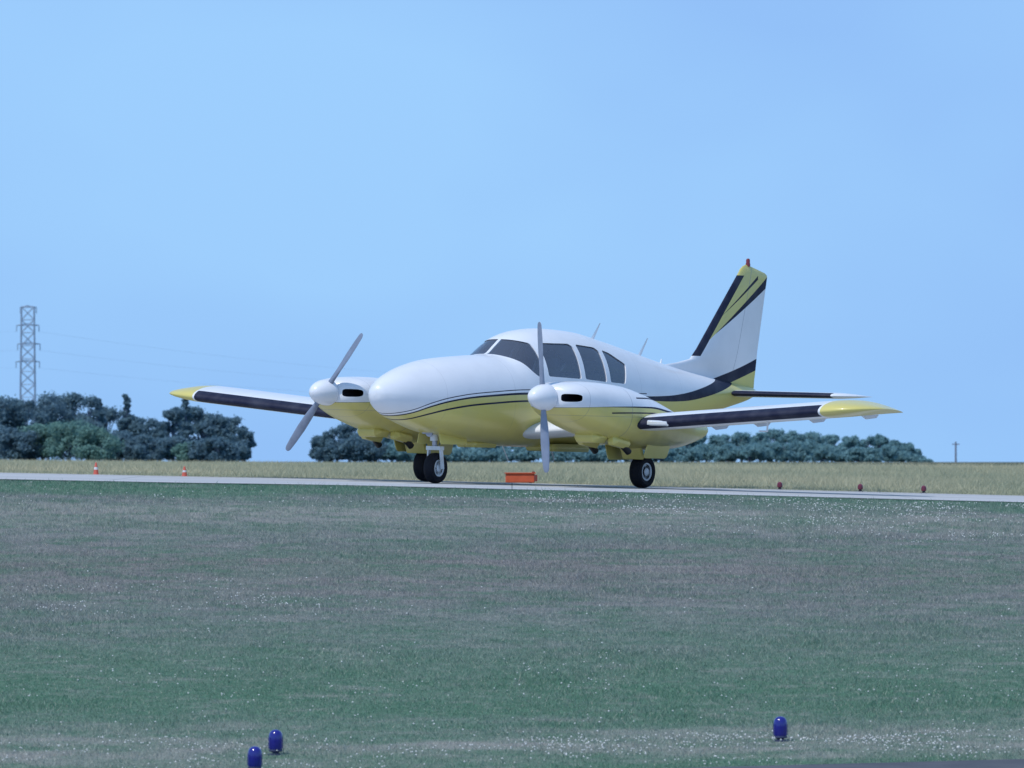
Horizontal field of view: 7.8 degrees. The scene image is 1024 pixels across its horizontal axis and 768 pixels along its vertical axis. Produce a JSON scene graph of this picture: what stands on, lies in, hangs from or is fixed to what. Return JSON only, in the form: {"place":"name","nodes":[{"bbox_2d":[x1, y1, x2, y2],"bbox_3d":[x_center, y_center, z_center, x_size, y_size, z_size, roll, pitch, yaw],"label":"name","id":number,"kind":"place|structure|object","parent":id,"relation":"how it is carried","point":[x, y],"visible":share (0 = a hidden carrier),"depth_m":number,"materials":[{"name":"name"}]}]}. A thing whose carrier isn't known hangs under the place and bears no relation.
{"place":"outdoors","nodes":[
{"label":"outdoors","id":0,"kind":"place"},
{"bbox_2d":[0,458,1023,767],"bbox_3d":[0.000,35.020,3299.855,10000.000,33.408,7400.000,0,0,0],"label":"ground","id":1,"kind":"structure","parent":0,"point":[414,624],"depth_m":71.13,"materials":[{"name":"green plant"}]},
{"bbox_2d":[16,305,39,460],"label":"transmission tower","id":2,"kind":"structure","parent":1,"relation":"on","point":[21,347],"depth_m":1498.81,"materials":[{"name":"metal"}]},
{"bbox_2d":[10,332,378,391],"bbox_3d":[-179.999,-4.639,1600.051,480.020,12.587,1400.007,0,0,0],"label":"power lines","id":3,"kind":"object","parent":2,"relation":"attached to","point":[175,366],"visible":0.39,"depth_m":1613.59,"materials":[{"name":"grey metal"}]},
{"bbox_2d":[93,462,99,474],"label":"traffic cone","id":4,"kind":"object","parent":1,"relation":"on","point":[95,469],"visible":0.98,"depth_m":102.97,"materials":[{"name":"plastic"}]},
{"bbox_2d":[182,466,186,475],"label":"traffic cone","id":5,"kind":"object","parent":1,"relation":"on","point":[184,472],"visible":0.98,"depth_m":102.97,"materials":[{"name":"plastic"}]},
{"bbox_2d":[247,746,261,767],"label":"taxiway light","id":6,"kind":"object","parent":1,"relation":"on","point":[254,757],"visible":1,"depth_m":59.88,"materials":[{"name":"blue glass"}]},
{"bbox_2d":[267,729,282,754],"bbox_3d":[-1.924,2.929,61.220,0.140,0.234,0.140,0,0,0],"label":"taxiway light","id":7,"kind":"object","parent":1,"relation":"on","point":[275,740],"visible":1,"depth_m":61.17,"materials":[{"name":"blue glass"}]},
{"bbox_2d":[0,390,933,461],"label":"distant trees","id":8,"kind":"object","parent":1,"relation":"on","point":[47,435],"visible":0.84,"depth_m":1009.40,"materials":[{"name":"green plant"}]},
{"bbox_2d":[0,473,1023,501],"bbox_3d":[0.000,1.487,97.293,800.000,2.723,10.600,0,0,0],"label":"runway","id":9,"kind":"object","parent":1,"relation":"on","point":[532,486],"visible":0.96,"depth_m":97.26,"materials":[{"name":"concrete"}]},
{"bbox_2d":[0,478,1023,501],"bbox_3d":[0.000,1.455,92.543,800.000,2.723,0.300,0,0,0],"label":"runway edge line","id":10,"kind":"object","parent":9,"relation":"on","point":[512,488],"visible":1,"depth_m":92.55,"materials":[{"name":"paint"}]},
{"bbox_2d":[40,473,1015,495],"bbox_3d":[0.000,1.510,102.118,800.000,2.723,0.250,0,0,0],"label":"runway edge line","id":11,"kind":"object","parent":9,"relation":"on","point":[537,483],"visible":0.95,"depth_m":102.11,"materials":[{"name":"paint"}]},
{"bbox_2d":[170,258,902,487],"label":"twin engine airplane","id":12,"kind":"object","parent":9,"relation":"on","point":[543,391],"visible":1,"depth_m":98.85,"materials":[{"name":"paint"}]},
{"bbox_2d":[2,487,1023,767],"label":"white clover","id":13,"kind":"object","parent":1,"relation":"on","point":[600,657],"visible":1,"depth_m":65.52,"materials":[{"name":"white plant"}]},
{"bbox_2d":[504,472,536,482],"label":"orange marker box","id":14,"kind":"object","parent":1,"relation":"on","point":[521,477],"visible":0.85,"depth_m":102.76,"materials":[{"name":"paint"}]},
{"bbox_2d":[777,482,781,489],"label":"runway edge light","id":15,"kind":"object","parent":1,"relation":"on","point":[779,485],"visible":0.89,"depth_m":102.82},
{"bbox_2d":[772,716,788,741],"bbox_3d":[2.224,2.871,62.330,0.140,0.234,0.140,0,0,0],"label":"taxiway light","id":16,"kind":"object","parent":1,"relation":"on","point":[780,727],"visible":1,"depth_m":62.28,"materials":[{"name":"blue glass"}]},
{"bbox_2d":[696,759,1023,767],"bbox_3d":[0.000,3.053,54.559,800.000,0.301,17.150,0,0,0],"label":"taxiway","id":17,"kind":"structure","parent":1,"relation":"on","point":[1011,763],"depth_m":60.15,"materials":[{"name":"grey asphalt"}]},
{"bbox_2d":[858,484,863,491],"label":"runway edge light","id":18,"kind":"object","parent":1,"relation":"on","point":[860,487],"visible":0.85,"depth_m":102.82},
{"bbox_2d":[921,485,925,492],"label":"runway edge light","id":19,"kind":"object","parent":1,"relation":"on","point":[923,488],"visible":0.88,"depth_m":102.82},
{"bbox_2d":[952,442,959,461],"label":"utility pole","id":20,"kind":"object","parent":1,"relation":"on","point":[955,444],"visible":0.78,"depth_m":899.88,"materials":[{"name":"grey wood"}]},
{"bbox_2d":[0,0,1023,461],"label":"sky","id":21,"kind":"structure","parent":0,"point":[286,182],"materials":[{"name":"blue"}]}
]}

